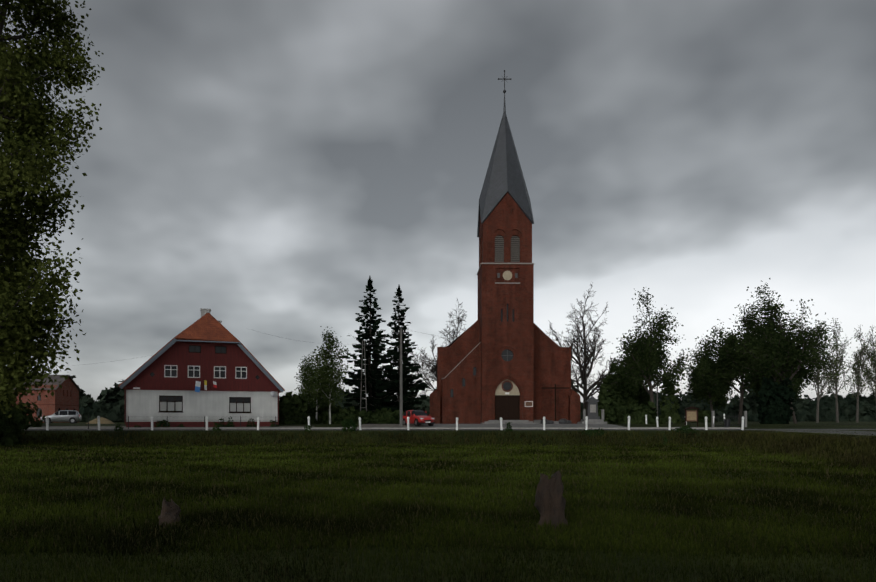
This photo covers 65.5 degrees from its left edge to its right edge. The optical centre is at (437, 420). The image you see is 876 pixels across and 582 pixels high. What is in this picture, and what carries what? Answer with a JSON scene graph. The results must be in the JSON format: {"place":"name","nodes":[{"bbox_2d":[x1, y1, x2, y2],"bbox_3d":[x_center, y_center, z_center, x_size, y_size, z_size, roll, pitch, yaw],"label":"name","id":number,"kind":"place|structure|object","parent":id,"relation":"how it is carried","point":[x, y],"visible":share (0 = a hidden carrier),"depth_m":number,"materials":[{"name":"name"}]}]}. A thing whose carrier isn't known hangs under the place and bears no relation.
{"place":"outdoors","nodes":[
{"label":"outdoors","id":0,"kind":"place"},
{"bbox_2d":[12,377,78,422],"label":"farm building","id":1,"kind":"structure","parent":0,"point":[66,394],"depth_m":109.09,"materials":[{"name":"red brick"}]},
{"bbox_2d":[119,308,283,424],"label":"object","id":2,"kind":"object","parent":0,"point":[170,404],"visible":0.81,"depth_m":60.95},
{"bbox_2d":[31,427,638,427],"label":"pavement","id":3,"kind":"structure","parent":0,"point":[339,427],"depth_m":58.58,"materials":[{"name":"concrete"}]},
{"bbox_2d":[358,424,423,426],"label":"parking dirt","id":4,"kind":"structure","parent":0,"point":[385,425],"depth_m":64.58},
{"bbox_2d":[0,451,875,560],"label":"grass","id":5,"kind":"structure","parent":0,"point":[280,528],"depth_m":12.72,"materials":[{"name":"green plant"}]},
{"bbox_2d":[0,421,875,581],"bbox_3d":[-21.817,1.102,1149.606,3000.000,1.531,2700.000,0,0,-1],"label":"ground","id":6,"kind":"structure","parent":0,"point":[823,425],"depth_m":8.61,"materials":[{"name":"green plant"}]},
{"bbox_2d":[0,383,45,446],"bbox_3d":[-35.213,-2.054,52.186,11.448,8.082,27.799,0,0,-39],"label":"bush","id":7,"kind":"object","parent":6,"relation":"on","point":[15,424],"visible":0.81,"depth_m":45.60,"materials":[{"name":"green plant"}]},
{"bbox_2d":[15,375,81,416],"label":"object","id":8,"kind":"object","parent":6,"relation":"on","point":[57,378],"visible":0.08,"depth_m":110.27,"materials":[{"name":"red brick"}]},
{"bbox_2d":[0,0,104,417],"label":"tree","id":9,"kind":"object","parent":6,"relation":"on","point":[30,121],"depth_m":40.55,"materials":[{"name":"green plant"}]},
{"bbox_2d":[40,410,81,423],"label":"silver car","id":10,"kind":"object","parent":6,"relation":"on","point":[71,416],"visible":0.83,"depth_m":82.37,"materials":[{"name":"grey paint"}]},
{"bbox_2d":[86,417,114,423],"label":"sand heap","id":11,"kind":"object","parent":6,"relation":"on","point":[102,421],"visible":0.79,"depth_m":78.44,"materials":[{"name":"beige sand"}]},
{"bbox_2d":[157,498,181,526],"bbox_3d":[-4.278,1.494,10.836,0.387,0.541,0.508,0,0,-21],"label":"stump","id":12,"kind":"object","parent":6,"relation":"on","point":[170,511],"visible":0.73,"depth_m":10.76,"materials":[{"name":"brown wood"}]},
{"bbox_2d":[29,426,313,427],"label":"house yard","id":13,"kind":"structure","parent":6,"relation":"on","point":[125,426],"depth_m":62.47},
{"bbox_2d":[88,416,275,428],"bbox_3d":[-20.136,0.237,58.758,18.060,1.150,0.060,0,0,-19],"label":"fence","id":14,"kind":"object","parent":6,"relation":"on","point":[128,424],"visible":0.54,"depth_m":57.74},
{"bbox_2d":[126,341,277,426],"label":"house walls","id":15,"kind":"structure","parent":6,"relation":"on","point":[142,404],"depth_m":61.02,"materials":[{"name":"white paint"}]},
{"bbox_2d":[118,313,284,391],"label":"house roof","id":16,"kind":"structure","parent":15,"relation":"on","point":[207,327],"depth_m":61.53,"materials":[{"name":"orange tile"}]},
{"bbox_2d":[195,380,216,391],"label":"flags","id":17,"kind":"object","parent":15,"relation":"attached to","point":[197,386],"visible":1,"depth_m":60.44,"materials":[{"name":"multicoloured fabric"}]},
{"bbox_2d":[134,416,278,427],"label":"shrubs","id":18,"kind":"object","parent":6,"relation":"on","point":[220,425],"visible":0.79,"depth_m":60.66,"materials":[{"name":"green plant"}]},
{"bbox_2d":[294,354,318,407],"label":"birch leaves","id":19,"kind":"object","parent":6,"relation":"on","point":[303,367],"depth_m":93.66,"materials":[{"name":"green plant"}]},
{"bbox_2d":[294,349,329,418],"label":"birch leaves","id":20,"kind":"object","parent":6,"relation":"on","point":[309,397],"depth_m":77.13,"materials":[{"name":"green plant"}]},
{"bbox_2d":[305,326,351,423],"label":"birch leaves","id":21,"kind":"object","parent":6,"relation":"on","point":[324,377],"depth_m":70.77,"materials":[{"name":"green plant"}]},
{"bbox_2d":[74,328,657,426],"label":"utility poles","id":22,"kind":"object","parent":6,"relation":"on","point":[401,399],"visible":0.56,"depth_m":59.29,"materials":[{"name":"concrete"}]},
{"bbox_2d":[346,278,394,410],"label":"spruce wood","id":23,"kind":"object","parent":6,"relation":"on","point":[370,390],"visible":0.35,"depth_m":77.49,"materials":[{"name":"green plant"}]},
{"bbox_2d":[342,276,398,412],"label":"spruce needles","id":24,"kind":"object","parent":23,"relation":"on","point":[380,385],"visible":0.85,"depth_m":77.11,"materials":[{"name":"green plant"}]},
{"bbox_2d":[28,427,740,428],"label":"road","id":25,"kind":"structure","parent":6,"relation":"on","point":[418,428],"depth_m":57.81,"materials":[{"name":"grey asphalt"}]},
{"bbox_2d":[381,291,424,410],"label":"spruce wood","id":26,"kind":"object","parent":6,"relation":"on","point":[398,398],"visible":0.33,"depth_m":80.59,"materials":[{"name":"green plant"}]},
{"bbox_2d":[378,285,429,411],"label":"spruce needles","id":27,"kind":"object","parent":26,"relation":"on","point":[408,390],"visible":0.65,"depth_m":80.24,"materials":[{"name":"green plant"}]},
{"bbox_2d":[114,416,698,443],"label":"embankment bushes","id":28,"kind":"object","parent":6,"relation":"on","point":[347,423],"visible":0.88,"depth_m":50.05,"materials":[{"name":"green plant"}]},
{"bbox_2d":[403,410,434,425],"bbox_3d":[-1.894,-0.211,64.283,2.000,1.525,3.990,0,0,-29],"label":"red car","id":29,"kind":"object","parent":6,"relation":"on","point":[418,417],"visible":0.92,"depth_m":63.38,"materials":[{"name":"red paint"}]},
{"bbox_2d":[0,429,875,473],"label":"grass","id":30,"kind":"structure","parent":6,"relation":"on","point":[821,451],"depth_m":33.67,"materials":[{"name":"green plant"}]},
{"bbox_2d":[410,299,466,395],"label":"bare tree","id":31,"kind":"object","parent":6,"relation":"on","point":[432,369],"visible":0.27,"depth_m":94.93,"materials":[{"name":"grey plant"}]},
{"bbox_2d":[71,375,875,421],"bbox_3d":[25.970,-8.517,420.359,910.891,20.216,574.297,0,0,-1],"label":"distant trees","id":32,"kind":"object","parent":6,"relation":"on","point":[109,404],"visible":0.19,"depth_m":182.50,"materials":[{"name":"green plant"}]},
{"bbox_2d":[279,363,716,423],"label":"yard bushes","id":33,"kind":"object","parent":6,"relation":"on","point":[620,407],"visible":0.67,"depth_m":74.96,"materials":[{"name":"green plant"}]},
{"bbox_2d":[430,319,579,423],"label":"church nave","id":34,"kind":"structure","parent":6,"relation":"on","point":[552,368],"depth_m":76.34,"materials":[{"name":"brick"}]},
{"bbox_2d":[436,325,559,368],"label":"church roof","id":35,"kind":"structure","parent":34,"relation":"on","point":[450,344],"depth_m":77.81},
{"bbox_2d":[424,424,622,426],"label":"church forecourt","id":36,"kind":"structure","parent":6,"relation":"on","point":[521,425],"depth_m":64.71,"materials":[{"name":"concrete"}]},
{"bbox_2d":[442,343,480,423],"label":"church annex","id":37,"kind":"object","parent":36,"relation":"on","point":[463,404],"visible":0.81,"depth_m":74.38,"materials":[{"name":"brick"}]},
{"bbox_2d":[477,70,570,423],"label":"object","id":38,"kind":"object","parent":36,"relation":"on","point":[504,175],"visible":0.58,"depth_m":73.72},
{"bbox_2d":[577,385,606,423],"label":"monument","id":39,"kind":"object","parent":36,"relation":"on","point":[590,411],"visible":0.92,"depth_m":69.72,"materials":[{"name":"stone"}]},
{"bbox_2d":[534,471,568,527],"bbox_3d":[1.851,1.288,10.790,0.582,0.998,0.518,0,0,-39],"label":"stump","id":40,"kind":"object","parent":6,"relation":"on","point":[550,502],"visible":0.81,"depth_m":10.66,"materials":[{"name":"brown wood"}]},
{"bbox_2d":[546,284,620,408],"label":"bare tree","id":41,"kind":"object","parent":6,"relation":"on","point":[584,373],"visible":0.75,"depth_m":96.75,"materials":[{"name":"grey plant"}]},
{"bbox_2d":[614,374,681,423],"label":"yard bushes","id":42,"kind":"object","parent":6,"relation":"on","point":[668,412],"visible":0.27,"depth_m":81.86,"materials":[{"name":"green plant"}]},
{"bbox_2d":[605,287,695,408],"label":"tall tree leaves","id":43,"kind":"object","parent":6,"relation":"on","point":[655,359],"depth_m":80.19,"materials":[{"name":"green plant"}]},
{"bbox_2d":[685,406,697,426],"bbox_3d":[21.866,-0.123,58.744,1.400,2.150,0.440,0,0,7],"label":"notice board","id":44,"kind":"object","parent":6,"relation":"on","point":[691,415],"visible":0.83,"depth_m":58.70,"materials":[{"name":"brown wood"}]},
{"bbox_2d":[681,334,737,411],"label":"tall tree leaves","id":45,"kind":"object","parent":6,"relation":"on","point":[698,391],"depth_m":82.92,"materials":[{"name":"green plant"}]},
{"bbox_2d":[711,411,746,426],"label":"yard gate","id":46,"kind":"structure","parent":6,"relation":"on","point":[726,422],"depth_m":62.30,"materials":[{"name":"grey metal"}]},
{"bbox_2d":[691,294,780,423],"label":"tall tree leaves","id":47,"kind":"object","parent":6,"relation":"on","point":[724,357],"depth_m":80.35,"materials":[{"name":"green plant"}]},
{"bbox_2d":[755,376,795,423],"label":"thuja shrub","id":48,"kind":"object","parent":6,"relation":"on","point":[774,401],"visible":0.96,"depth_m":69.67,"materials":[{"name":"green plant"}]},
{"bbox_2d":[727,278,841,394],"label":"tall tree leaves","id":49,"kind":"object","parent":6,"relation":"on","point":[760,351],"depth_m":75.39,"materials":[{"name":"green plant"}]},
{"bbox_2d":[748,319,820,423],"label":"tall tree leaves","id":50,"kind":"object","parent":6,"relation":"on","point":[799,381],"depth_m":77.25,"materials":[{"name":"green plant"}]},
{"bbox_2d":[764,430,875,435],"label":"road marking","id":51,"kind":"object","parent":6,"relation":"on","point":[817,432],"visible":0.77,"depth_m":41.47,"materials":[{"name":"white paint"}]},
{"bbox_2d":[808,320,838,422],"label":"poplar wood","id":52,"kind":"object","parent":6,"relation":"on","point":[818,399],"depth_m":112.91,"materials":[{"name":"plant"}]},
{"bbox_2d":[823,318,854,422],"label":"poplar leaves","id":53,"kind":"object","parent":6,"relation":"on","point":[838,366],"depth_m":114.83,"materials":[{"name":"green plant"}]},
{"bbox_2d":[846,325,874,422],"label":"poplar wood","id":54,"kind":"object","parent":6,"relation":"on","point":[857,398],"depth_m":116.78,"materials":[{"name":"plant"}]},
{"bbox_2d":[860,326,875,399],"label":"poplar leaves","id":55,"kind":"object","parent":6,"relation":"on","point":[871,352],"depth_m":119.75,"materials":[{"name":"green plant"}]},
{"bbox_2d":[0,0,875,402],"label":"sky","id":56,"kind":"structure","parent":0,"point":[252,163],"materials":[{"name":"grey"}]},
{"bbox_2d":[24,429,875,429],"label":"road","id":57,"kind":"structure","parent":0,"point":[452,429],"depth_m":54.42,"materials":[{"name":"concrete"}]},
{"bbox_2d":[441,342,480,396],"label":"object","id":58,"kind":"object","parent":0,"point":[463,381],"visible":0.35,"depth_m":74.56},
{"bbox_2d":[478,264,533,422],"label":"church tower","id":59,"kind":"structure","parent":0,"point":[517,334],"depth_m":73.28,"materials":[{"name":"red brick"}]},
{"bbox_2d":[479,223,531,266],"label":"belfry wall","id":60,"kind":"structure","parent":59,"relation":"on","point":[489,232],"depth_m":73.44,"materials":[{"name":"red brick"}]},
{"bbox_2d":[484,192,531,223],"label":"church gables","id":61,"kind":"object","parent":60,"relation":"on","point":[507,209],"visible":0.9,"depth_m":73.41,"materials":[{"name":"red brick"}]},
{"bbox_2d":[775,430,875,434],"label":"side road","id":62,"kind":"structure","parent":0,"point":[843,431],"depth_m":44.78,"materials":[{"name":"grey asphalt"}]},
{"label":"road verge","id":63,"kind":"structure","parent":0,"visible":0},
{"bbox_2d":[46,416,48,429],"bbox_3d":[-29.053,0.338,50.675,0.210,1.290,0.200,-1,-2,-28],"label":"road post","id":64,"kind":"object","parent":63,"relation":"on","point":[47,423],"visible":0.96,"depth_m":50.61,"materials":[{"name":"white paint"}]},
{"bbox_2d":[97,416,99,429],"bbox_3d":[-25.259,0.318,50.747,0.210,1.290,0.200,-4,-2,41],"label":"road post","id":65,"kind":"object","parent":63,"relation":"on","point":[98,418],"visible":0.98,"depth_m":50.68,"materials":[{"name":"white paint"}]},
{"bbox_2d":[205,416,207,429],"bbox_3d":[-17.258,0.330,50.867,0.210,1.290,0.200,2,3,19],"label":"road post","id":66,"kind":"object","parent":63,"relation":"on","point":[206,417],"visible":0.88,"depth_m":50.80,"materials":[{"name":"white paint"}]},
{"bbox_2d":[500,417,502,429],"bbox_3d":[4.779,0.418,51.328,0.210,1.290,0.200,-3,-2,33],"label":"road post","id":67,"kind":"object","parent":63,"relation":"on","point":[501,425],"visible":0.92,"depth_m":51.28,"materials":[{"name":"white paint"}]},
{"bbox_2d":[585,416,587,429],"bbox_3d":[11.212,0.329,51.448,0.210,1.290,0.200,2,-1,-9],"label":"road post","id":68,"kind":"object","parent":63,"relation":"on","point":[586,422],"visible":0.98,"depth_m":51.40,"materials":[{"name":"white paint"}]},
{"bbox_2d":[668,417,670,429],"bbox_3d":[17.535,0.366,51.580,0.210,1.290,0.200,4,-3,-35],"label":"road post","id":69,"kind":"object","parent":63,"relation":"on","point":[669,425],"visible":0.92,"depth_m":51.52,"materials":[{"name":"white paint"}]},
{"bbox_2d":[741,416,743,429],"bbox_3d":[23.107,0.352,51.658,0.200,1.290,0.210,1,1,-7],"label":"road post","id":70,"kind":"object","parent":63,"relation":"on","point":[742,427],"visible":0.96,"depth_m":51.59,"materials":[{"name":"white paint"}]}
]}

